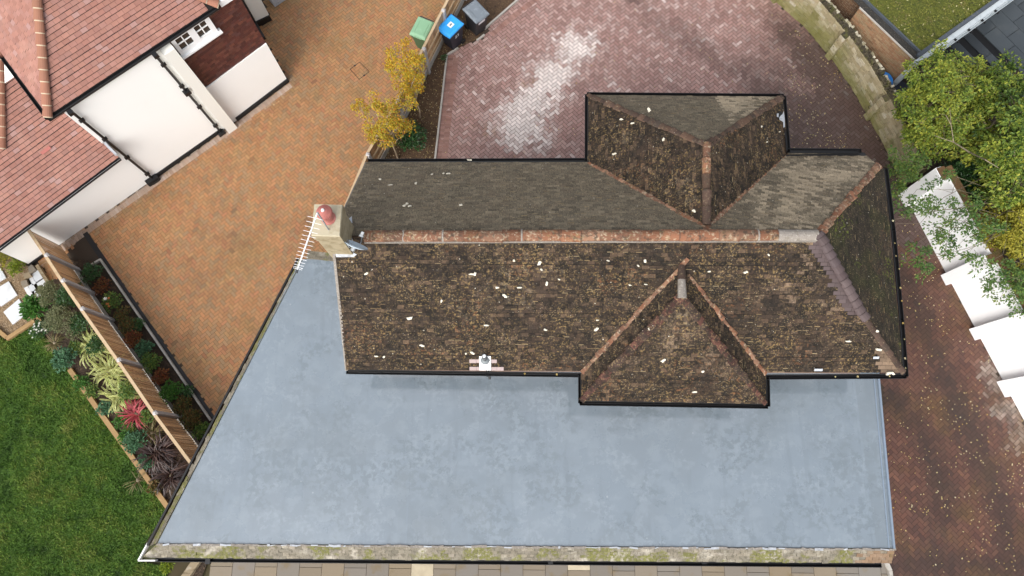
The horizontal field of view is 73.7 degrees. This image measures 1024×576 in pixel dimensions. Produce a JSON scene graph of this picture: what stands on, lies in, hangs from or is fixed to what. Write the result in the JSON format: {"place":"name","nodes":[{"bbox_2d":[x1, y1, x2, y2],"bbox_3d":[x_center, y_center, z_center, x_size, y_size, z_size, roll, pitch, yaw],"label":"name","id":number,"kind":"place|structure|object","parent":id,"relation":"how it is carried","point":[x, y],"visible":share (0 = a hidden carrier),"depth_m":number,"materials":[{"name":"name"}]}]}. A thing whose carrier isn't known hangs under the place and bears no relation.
{"place":"outdoors","nodes":[
{"label":"outdoors","id":0,"kind":"place"},
{"bbox_2d":[0,257,34,334],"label":"gravel path","id":1,"kind":"structure","parent":0,"point":[20,278],"depth_m":21.67,"materials":[{"name":"gravel"}]},
{"bbox_2d":[0,268,5,281],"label":"stepping slab","id":2,"kind":"structure","parent":1,"relation":"on","point":[2,276],"depth_m":21.82,"materials":[{"name":"stone"}]},
{"bbox_2d":[0,329,7,338],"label":"timber edging","id":3,"kind":"object","parent":1,"relation":"on","point":[3,334],"visible":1,"depth_m":21.27,"materials":[{"name":"brown wood"}]},
{"bbox_2d":[0,252,11,270],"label":"shrub","id":4,"kind":"object","parent":1,"relation":"on","point":[3,260],"visible":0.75,"depth_m":21.71,"materials":[{"name":"yellow plant"}]},
{"bbox_2d":[0,281,17,306],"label":"stepping slab","id":5,"kind":"structure","parent":1,"relation":"on","point":[8,293],"depth_m":21.66,"materials":[{"name":"stone"}]},
{"bbox_2d":[4,299,21,324],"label":"stepping slab","id":6,"kind":"structure","parent":1,"relation":"on","point":[11,313],"depth_m":21.50,"materials":[{"name":"stone"}]},
{"bbox_2d":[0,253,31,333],"bbox_3d":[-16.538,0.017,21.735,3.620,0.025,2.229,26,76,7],"label":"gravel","id":7,"kind":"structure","parent":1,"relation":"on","point":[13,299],"depth_m":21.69,"materials":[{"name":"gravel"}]},
{"bbox_2d":[21,280,29,287],"bbox_3d":[-15.496,-0.139,21.747,0.187,0.100,0.214,-26,76,-7],"label":"stone block","id":8,"kind":"object","parent":7,"relation":"on","point":[25,283],"depth_m":21.70,"materials":[{"name":"stone"}]},
{"bbox_2d":[23,271,32,279],"bbox_3d":[-15.457,-0.400,21.818,0.225,0.100,0.201,-22,76,-6],"label":"stone block","id":9,"kind":"object","parent":7,"relation":"on","point":[27,275],"depth_m":21.77,"materials":[{"name":"stone"}]},
{"bbox_2d":[28,264,36,274],"bbox_3d":[-15.367,-0.596,21.861,0.231,0.120,0.247,-39,78,-10],"label":"stone block","id":10,"kind":"object","parent":7,"relation":"on","point":[32,269],"depth_m":21.81,"materials":[{"name":"stone"}]},
{"bbox_2d":[6,258,25,277],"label":"shrub","id":11,"kind":"object","parent":1,"relation":"on","point":[15,266],"visible":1,"depth_m":21.59,"materials":[{"name":"green plant"}]},
{"bbox_2d":[24,270,45,295],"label":"garden paving","id":12,"kind":"structure","parent":1,"relation":"on","point":[36,277],"depth_m":21.78,"materials":[{"name":"stone"}]},
{"bbox_2d":[0,326,170,575],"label":"lawn","id":13,"kind":"structure","parent":0,"point":[46,452],"depth_m":20.20,"materials":[{"name":"green plant"}]},
{"bbox_2d":[6,319,36,340],"bbox_3d":[-15.352,1.317,21.362,0.963,0.120,0.120,-36,78,-9],"label":"timber edging","id":14,"kind":"object","parent":13,"relation":"on","point":[20,330],"visible":0.93,"depth_m":21.32,"materials":[{"name":"brown wood"}]},
{"bbox_2d":[123,467,150,493],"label":"grass plant","id":15,"kind":"object","parent":13,"relation":"on","point":[138,479],"depth_m":20.09,"materials":[{"name":"beige plant"}]},
{"bbox_2d":[159,562,175,575],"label":"shrub","id":16,"kind":"object","parent":13,"relation":"on","point":[165,566],"visible":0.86,"depth_m":19.31,"materials":[{"name":"green plant"}]},
{"bbox_2d":[32,281,193,501],"bbox_3d":[-12.141,2.864,20.963,1.861,0.063,8.461,-39,78,-10],"label":"garden bed","id":17,"kind":"object","parent":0,"point":[79,368],"visible":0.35,"depth_m":21.00,"materials":[{"name":"soil"}]},
{"bbox_2d":[18,294,51,320],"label":"shrub","id":18,"kind":"object","parent":17,"relation":"on","point":[27,309],"visible":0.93,"depth_m":21.09,"materials":[{"name":"green plant"}]},
{"bbox_2d":[28,318,51,340],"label":"daisy plant","id":19,"kind":"object","parent":17,"relation":"on","point":[39,329],"visible":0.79,"depth_m":20.97,"materials":[{"name":"green plant"}]},
{"bbox_2d":[33,279,63,307],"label":"shrub","id":20,"kind":"object","parent":17,"relation":"on","point":[46,292],"visible":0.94,"depth_m":20.92,"materials":[{"name":"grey plant"}]},
{"bbox_2d":[44,333,65,351],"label":"grass plant","id":21,"kind":"object","parent":17,"relation":"on","point":[55,343],"depth_m":21.19,"materials":[{"name":"beige plant"}]},
{"bbox_2d":[41,304,78,333],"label":"shrub","id":22,"kind":"object","parent":17,"relation":"on","point":[56,314],"visible":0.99,"depth_m":20.65,"materials":[{"name":"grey plant"}]},
{"bbox_2d":[52,300,73,310],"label":"shrub","id":23,"kind":"object","parent":17,"relation":"on","point":[68,308],"visible":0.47,"depth_m":21.12,"materials":[{"name":"green plant"}]},
{"bbox_2d":[50,346,77,373],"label":"shrub","id":24,"kind":"object","parent":17,"relation":"on","point":[63,357],"visible":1,"depth_m":20.77,"materials":[{"name":"green plant"}]},
{"bbox_2d":[54,281,81,307],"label":"shrub","id":25,"kind":"object","parent":17,"relation":"on","point":[63,293],"visible":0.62,"depth_m":20.86,"materials":[{"name":"green plant"}]},
{"bbox_2d":[65,323,82,340],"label":"shrub","id":26,"kind":"object","parent":17,"relation":"on","point":[72,335],"visible":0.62,"depth_m":21.07,"materials":[{"name":"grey plant"}]},
{"bbox_2d":[67,340,81,354],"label":"shrub","id":27,"kind":"object","parent":17,"relation":"on","point":[73,343],"visible":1,"depth_m":21.00,"materials":[{"name":"green plant"}]},
{"bbox_2d":[68,311,91,334],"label":"shrub","id":28,"kind":"object","parent":17,"relation":"on","point":[77,324],"visible":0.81,"depth_m":20.82,"materials":[{"name":"green plant"}]},
{"bbox_2d":[72,375,90,390],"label":"shrub","id":29,"kind":"object","parent":17,"relation":"on","point":[81,382],"visible":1,"depth_m":20.68,"materials":[{"name":"green plant"}]},
{"bbox_2d":[84,382,100,398],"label":"shrub","id":30,"kind":"object","parent":17,"relation":"on","point":[89,389],"visible":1,"depth_m":20.64,"materials":[{"name":"green plant"}]},
{"bbox_2d":[71,326,115,367],"bbox_3d":[-13.043,1.743,21.101,1.463,0.341,1.441,-31,77,-8],"label":"strap leaf plant","id":31,"kind":"object","parent":17,"relation":"on","point":[83,344],"visible":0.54,"depth_m":21.07,"materials":[{"name":"yellow plant"}]},
{"bbox_2d":[84,334,104,356],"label":"shrub","id":32,"kind":"object","parent":17,"relation":"on","point":[94,341],"visible":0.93,"depth_m":20.89,"materials":[{"name":"green plant"}]},
{"bbox_2d":[95,400,112,416],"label":"shrub","id":33,"kind":"object","parent":17,"relation":"on","point":[105,408],"visible":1,"depth_m":20.53,"materials":[{"name":"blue plant"}]},
{"bbox_2d":[86,351,133,391],"bbox_3d":[-12.355,2.503,20.890,1.492,0.349,1.429,0,75,0],"label":"strap leaf plant","id":34,"kind":"object","parent":17,"relation":"on","point":[107,370],"visible":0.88,"depth_m":20.87,"materials":[{"name":"yellow plant"}]},
{"bbox_2d":[68,368,168,507],"bbox_3d":[-11.791,4.490,20.490,0.140,0.140,5.456,-40,78,-10],"label":"timber edging","id":35,"kind":"object","parent":17,"relation":"on","point":[163,500],"visible":0.57,"depth_m":20.45,"materials":[{"name":"brown wood"}]},
{"bbox_2d":[97,373,145,417],"bbox_3d":[-11.899,3.221,20.704,1.538,0.331,1.406,0,75,0],"label":"strap leaf plant","id":36,"kind":"object","parent":17,"relation":"on","point":[114,401],"visible":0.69,"depth_m":20.67,"materials":[{"name":"yellow plant"}]},
{"bbox_2d":[111,411,131,429],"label":"shrub","id":37,"kind":"object","parent":17,"relation":"on","point":[117,418],"visible":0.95,"depth_m":20.45,"materials":[{"name":"green plant"}]},
{"bbox_2d":[116,429,129,444],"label":"shrub","id":38,"kind":"object","parent":17,"relation":"on","point":[122,433],"visible":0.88,"depth_m":20.30,"materials":[{"name":"green plant"}]},
{"bbox_2d":[117,379,136,401],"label":"shrub","id":39,"kind":"object","parent":17,"relation":"on","point":[127,392],"visible":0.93,"depth_m":20.57,"materials":[{"name":"green plant"}]},
{"bbox_2d":[123,422,137,435],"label":"shrub","id":40,"kind":"object","parent":17,"relation":"on","point":[130,428],"visible":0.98,"depth_m":20.37,"materials":[{"name":"green plant"}]},
{"bbox_2d":[114,396,149,430],"bbox_3d":[-11.352,3.729,20.470,1.161,0.297,1.102,0,75,0],"label":"strap leaf plant","id":41,"kind":"object","parent":17,"relation":"on","point":[134,412],"visible":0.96,"depth_m":20.47,"materials":[{"name":"red plant"}]},
{"bbox_2d":[122,429,147,454],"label":"shrub","id":42,"kind":"object","parent":17,"relation":"on","point":[135,440],"visible":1,"depth_m":20.15,"materials":[{"name":"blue plant"}]},
{"bbox_2d":[135,453,153,470],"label":"shrub","id":43,"kind":"object","parent":17,"relation":"on","point":[148,465],"visible":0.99,"depth_m":20.11,"materials":[{"name":"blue plant"}]},
{"bbox_2d":[138,409,153,426],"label":"shrub","id":44,"kind":"object","parent":17,"relation":"on","point":[147,415],"visible":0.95,"depth_m":20.41,"materials":[{"name":"green plant"}]},
{"bbox_2d":[138,418,164,446],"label":"grass plant","id":45,"kind":"object","parent":17,"relation":"on","point":[151,433],"depth_m":20.46,"materials":[{"name":"beige plant"}]},
{"bbox_2d":[146,479,162,494],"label":"shrub","id":46,"kind":"object","parent":17,"relation":"on","point":[153,486],"visible":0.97,"depth_m":19.93,"materials":[{"name":"green plant"}]},
{"bbox_2d":[131,423,184,480],"bbox_3d":[-10.504,4.859,20.215,1.527,0.417,1.720,0,75,0],"label":"strap leaf plant","id":47,"kind":"object","parent":17,"relation":"on","point":[160,451],"visible":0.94,"depth_m":20.21,"materials":[{"name":"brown plant"}]},
{"bbox_2d":[148,453,188,495],"bbox_3d":[-10.071,5.494,20.087,1.454,0.330,1.380,0,75,0],"label":"strap leaf plant","id":48,"kind":"object","parent":17,"relation":"on","point":[169,477],"visible":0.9,"depth_m":20.07,"materials":[{"name":"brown plant"}]},
{"bbox_2d":[44,253,199,462],"bbox_3d":[-11.400,2.109,20.328,0.192,1.660,7.926,-39,78,-10],"label":"garden fence","id":49,"kind":"object","parent":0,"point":[55,263],"visible":0.94,"depth_m":20.22,"materials":[{"name":"wood"}]},
{"bbox_2d":[27,230,73,264],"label":"garden gate","id":50,"kind":"structure","parent":49,"relation":"attached to","point":[38,240],"depth_m":21.07,"materials":[{"name":"brown wood"}]},
{"bbox_2d":[69,259,209,460],"bbox_3d":[-11.583,1.831,21.249,1.152,0.062,8.010,-36,78,-9],"label":"planting bed","id":51,"kind":"object","parent":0,"point":[145,336],"visible":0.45,"depth_m":21.33,"materials":[{"name":"soil"}]},
{"bbox_2d":[79,262,102,284],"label":"bed shrub","id":52,"kind":"object","parent":51,"relation":"on","point":[87,273],"visible":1,"depth_m":21.46,"materials":[{"name":"green plant"}]},
{"bbox_2d":[91,276,111,295],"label":"bed shrub","id":53,"kind":"object","parent":51,"relation":"on","point":[101,282],"visible":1,"depth_m":21.52,"materials":[{"name":"red plant"}]},
{"bbox_2d":[101,291,123,312],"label":"rose bush","id":54,"kind":"object","parent":51,"relation":"on","point":[107,297],"visible":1,"depth_m":21.22,"materials":[{"name":"green plant"}]},
{"bbox_2d":[112,305,131,323],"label":"bed shrub","id":55,"kind":"object","parent":51,"relation":"on","point":[120,314],"visible":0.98,"depth_m":21.24,"materials":[{"name":"brown plant"}]},
{"bbox_2d":[118,316,139,335],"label":"bed shrub","id":56,"kind":"object","parent":51,"relation":"on","point":[126,324],"visible":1,"depth_m":21.06,"materials":[{"name":"brown plant"}]},
{"bbox_2d":[123,330,141,347],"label":"bed shrub","id":57,"kind":"object","parent":51,"relation":"on","point":[133,341],"visible":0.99,"depth_m":20.96,"materials":[{"name":"red plant"}]},
{"bbox_2d":[130,317,144,331],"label":"bed shrub","id":58,"kind":"object","parent":51,"relation":"on","point":[138,325],"visible":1,"depth_m":21.17,"materials":[{"name":"green plant"}]},
{"bbox_2d":[134,339,155,359],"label":"bed shrub","id":59,"kind":"object","parent":51,"relation":"on","point":[145,348],"visible":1,"depth_m":20.91,"materials":[{"name":"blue plant"}]},
{"bbox_2d":[139,351,162,373],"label":"bed shrub","id":60,"kind":"object","parent":51,"relation":"on","point":[150,361],"visible":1,"depth_m":20.73,"materials":[{"name":"green plant"}]},
{"bbox_2d":[151,367,169,387],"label":"bed shrub","id":61,"kind":"object","parent":51,"relation":"on","point":[158,377],"visible":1,"depth_m":20.70,"materials":[{"name":"red plant"}]},
{"bbox_2d":[158,378,184,403],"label":"bed shrub","id":62,"kind":"object","parent":51,"relation":"on","point":[171,390],"visible":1,"depth_m":20.48,"materials":[{"name":"green plant"}]},
{"bbox_2d":[172,395,192,415],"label":"bed shrub","id":63,"kind":"object","parent":51,"relation":"on","point":[184,402],"visible":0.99,"depth_m":20.43,"materials":[{"name":"brown plant"}]},
{"bbox_2d":[180,384,193,396],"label":"bed shrub","id":64,"kind":"object","parent":51,"relation":"on","point":[186,391],"visible":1,"depth_m":20.65,"materials":[{"name":"green plant"}]},
{"bbox_2d":[179,406,202,431],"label":"bed shrub","id":65,"kind":"object","parent":51,"relation":"on","point":[188,414],"visible":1,"depth_m":20.27,"materials":[{"name":"brown plant"}]},
{"bbox_2d":[191,420,209,439],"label":"bed shrub","id":66,"kind":"object","parent":51,"relation":"on","point":[200,429],"visible":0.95,"depth_m":20.27,"materials":[{"name":"green plant"}]},
{"bbox_2d":[0,0,288,265],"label":"neighbour house","id":67,"kind":"structure","parent":0,"point":[106,106],"depth_m":19.62,"materials":[{"name":"tile"}]},
{"bbox_2d":[171,17,222,59],"bbox_3d":[-8.972,-7.155,19.379,1.369,0.790,0.180,-40,78,-10],"label":"window","id":68,"kind":"structure","parent":67,"relation":"in","point":[204,32],"depth_m":19.47,"materials":[{"name":"white paint"}]},
{"bbox_2d":[193,562,206,575],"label":"patio soil","id":69,"kind":"structure","parent":0,"point":[199,571],"depth_m":19.55,"materials":[{"name":"brown soil"}]},
{"bbox_2d":[181,562,201,575],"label":"timber edging","id":70,"kind":"object","parent":69,"relation":"on","point":[191,569],"visible":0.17,"depth_m":19.40,"materials":[{"name":"brown wood"}]},
{"bbox_2d":[1,0,445,414],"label":"driveway","id":71,"kind":"structure","parent":0,"point":[232,211],"depth_m":22.57,"materials":[{"name":"orange brick"}]},
{"bbox_2d":[35,264,50,282],"bbox_3d":[-14.967,-0.441,21.809,0.100,0.140,0.729,-37,78,-9],"label":"timber edging","id":72,"kind":"object","parent":71,"relation":"on","point":[43,274],"visible":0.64,"depth_m":21.77,"materials":[{"name":"beige wood"}]},
{"bbox_2d":[38,257,60,279],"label":"gate paving","id":73,"kind":"structure","parent":71,"relation":"on","point":[48,273],"depth_m":21.91,"materials":[{"name":"beige stone"}]},
{"bbox_2d":[83,232,213,418],"bbox_3d":[-11.480,1.095,21.484,0.160,0.060,7.700,-38,78,-10],"label":"drain channel","id":74,"kind":"object","parent":71,"relation":"on","point":[93,245],"visible":0.64,"depth_m":21.47,"materials":[{"name":"grey metal"}]},
{"bbox_2d":[91,258,211,420],"bbox_3d":[-11.281,1.613,21.282,0.335,0.120,6.609,-38,78,-10],"label":"bed edging","id":75,"kind":"object","parent":71,"relation":"on","point":[152,335],"visible":0.82,"depth_m":21.27,"materials":[{"name":"concrete"}]},
{"bbox_2d":[409,16,433,48],"bbox_3d":[-3.042,-8.682,23.556,0.600,1.089,0.802,23,76,6],"label":"wheelie bin","id":76,"kind":"object","parent":71,"relation":"on","point":[420,30],"visible":0.71,"depth_m":23.07,"materials":[{"name":"green plastic"}]},
{"bbox_2d":[0,48,947,575],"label":"ground","id":77,"kind":"structure","parent":0,"point":[178,568],"depth_m":19.68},
{"bbox_2d":[344,0,466,205],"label":"boundary fence","id":78,"kind":"object","parent":77,"relation":"on","point":[432,45],"visible":0.45,"depth_m":22.86,"materials":[{"name":"wood"}]},
{"bbox_2d":[385,0,513,158],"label":"bark bed","id":79,"kind":"object","parent":77,"relation":"on","point":[493,9],"visible":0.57,"depth_m":23.51,"materials":[{"name":"soil"}]},
{"bbox_2d":[350,88,418,158],"bbox_3d":[-3.917,-4.954,21.595,2.168,2.880,1.709,0,75,0],"label":"birch tree","id":80,"kind":"object","parent":79,"relation":"on","point":[393,123],"visible":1,"depth_m":20.88,"materials":[{"name":"yellow plant"}]},
{"bbox_2d":[382,36,426,117],"bbox_3d":[-3.320,-6.537,21.931,1.437,3.068,1.557,0,75,0],"label":"birch tree","id":81,"kind":"object","parent":79,"relation":"on","point":[408,74],"visible":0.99,"depth_m":21.06,"materials":[{"name":"yellow plant"}]},
{"bbox_2d":[394,119,427,151],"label":"shrub","id":82,"kind":"object","parent":79,"relation":"on","point":[411,140],"visible":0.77,"depth_m":22.43,"materials":[{"name":"green plant"}]},
{"bbox_2d":[439,14,465,49],"bbox_3d":[-2.071,-8.761,23.577,0.600,1.089,0.802,41,79,10],"label":"wheelie bin","id":83,"kind":"object","parent":79,"relation":"on","point":[451,26],"visible":1,"depth_m":23.12,"materials":[{"name":"blue plastic"}]},
{"bbox_2d":[462,0,488,35],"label":"wheelie bin","id":84,"kind":"object","parent":79,"relation":"on","point":[476,13],"visible":1,"depth_m":23.27,"materials":[{"name":"grey plastic"}]},
{"bbox_2d":[434,0,518,158],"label":"kerb","id":85,"kind":"structure","parent":77,"relation":"on","point":[483,35],"depth_m":23.77,"materials":[{"name":"concrete"}]},
{"bbox_2d":[138,92,908,567],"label":"house","id":86,"kind":"structure","parent":0,"point":[658,330],"depth_m":17.01,"materials":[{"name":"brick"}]},
{"bbox_2d":[294,212,328,272],"bbox_3d":[-3.961,-0.673,13.960,0.320,1.711,1.273,14,75,4],"label":"tv aerial","id":87,"kind":"object","parent":86,"relation":"attached to","point":[304,248],"visible":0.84,"depth_m":13.21,"materials":[{"name":"metal"}]},
{"bbox_2d":[345,231,367,251],"bbox_3d":[-3.409,-0.979,14.807,0.478,0.599,0.489,-13,75,-4],"label":"satellite dish","id":88,"kind":"object","parent":86,"relation":"attached to","point":[353,245],"visible":0.97,"depth_m":14.90,"materials":[{"name":"grey metal"}]},
{"bbox_2d":[209,562,887,575],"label":"patio","id":89,"kind":"structure","parent":0,"point":[279,569],"depth_m":19.54,"materials":[{"name":"stone"}]},
{"bbox_2d":[436,0,1023,575],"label":"forecourt","id":90,"kind":"structure","parent":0,"point":[518,58],"depth_m":23.22,"materials":[{"name":"red brick"}]},
{"bbox_2d":[123,1,1023,571],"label":"fallen leaves","id":91,"kind":"object","parent":90,"relation":"on","point":[903,285],"visible":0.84,"depth_m":21.58,"materials":[{"name":"brown plant"}]},
{"bbox_2d":[770,0,932,184],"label":"stone wall","id":92,"kind":"structure","parent":90,"relation":"on","point":[832,31],"depth_m":22.90,"materials":[{"name":"beige stone"}]},
{"bbox_2d":[884,145,931,200],"bbox_3d":[12.115,-3.704,21.513,1.514,2.436,1.473,35,78,9],"label":"climbing shrub","id":93,"kind":"object","parent":92,"relation":"on","point":[913,173],"visible":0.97,"depth_m":20.77,"materials":[{"name":"green plant"}]},
{"bbox_2d":[884,563,892,575],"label":"edging kerb","id":94,"kind":"structure","parent":90,"relation":"on","point":[889,570],"depth_m":19.47,"materials":[{"name":"concrete"}]},
{"bbox_2d":[884,72,892,84],"bbox_3d":[12.331,-6.801,23.076,0.660,0.990,0.660,0,75,0],"label":"blue tub","id":95,"kind":"object","parent":90,"relation":"on","point":[889,77],"visible":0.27,"depth_m":22.64,"materials":[{"name":"plastic"}]},
{"bbox_2d":[830,0,1013,84],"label":"green roof building","id":96,"kind":"structure","parent":90,"relation":"on","point":[894,34],"depth_m":22.31,"materials":[{"name":"brick"}]},
{"bbox_2d":[898,165,1023,418],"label":"white wall","id":97,"kind":"structure","parent":90,"relation":"on","point":[997,331],"depth_m":20.67,"materials":[{"name":"white paint"}]},
{"bbox_2d":[892,81,908,91],"bbox_3d":[13.112,-6.652,23.289,0.540,0.540,0.440,-39,78,-10],"label":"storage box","id":98,"kind":"object","parent":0,"point":[902,84],"visible":0.21,"depth_m":23.05,"materials":[{"name":"black plastic"}]},
{"bbox_2d":[902,64,1023,286],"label":"shrub bed","id":99,"kind":"object","parent":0,"point":[935,165],"visible":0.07,"depth_m":22.94,"materials":[{"name":"soil"}]},
{"bbox_2d":[891,38,998,167],"bbox_3d":[13.305,-5.534,21.306,3.537,3.830,4.013,18,76,5],"label":"laurel tree","id":100,"kind":"object","parent":99,"relation":"on","point":[952,89],"visible":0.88,"depth_m":20.23,"materials":[{"name":"green plant"}]},
{"bbox_2d":[889,169,1019,284],"bbox_3d":[13.420,-1.908,20.578,6.035,3.312,3.092,-26,76,-7],"label":"overhanging tree","id":101,"kind":"object","parent":99,"relation":"on","point":[975,205],"visible":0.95,"depth_m":19.19,"materials":[{"name":"green plant"}]},
{"bbox_2d":[938,154,994,211],"bbox_3d":[14.452,-3.233,21.632,2.151,1.956,2.276,32,77,8],"label":"laurel tree","id":102,"kind":"object","parent":99,"relation":"on","point":[966,173],"visible":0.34,"depth_m":21.07,"materials":[{"name":"green plant"}]},
{"bbox_2d":[961,49,1023,211],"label":"ash tree","id":103,"kind":"object","parent":99,"relation":"on","point":[1003,150],"visible":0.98,"depth_m":19.52,"materials":[{"name":"green plant"}]},
{"bbox_2d":[934,114,998,167],"bbox_3d":[13.652,-3.800,20.367,4.354,4.331,1.788,-12,75,-3],"label":"bare branch","id":104,"kind":"object","parent":103,"relation":"attached to","point":[961,146],"visible":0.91,"depth_m":18.56,"materials":[{"name":"grey plant"}]},
{"bbox_2d":[979,188,1023,274],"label":"laurel tree","id":105,"kind":"object","parent":99,"relation":"on","point":[1013,248],"visible":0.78,"depth_m":19.59,"materials":[{"name":"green plant"}]},
{"bbox_2d":[979,258,1023,318],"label":"overhanging tree","id":106,"kind":"object","parent":99,"relation":"on","point":[1015,286],"visible":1,"depth_m":19.07,"materials":[{"name":"green plant"}]},
{"bbox_2d":[943,0,1023,96],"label":"terrace","id":107,"kind":"structure","parent":0,"point":[991,38],"depth_m":24.17,"materials":[{"name":"stone"}]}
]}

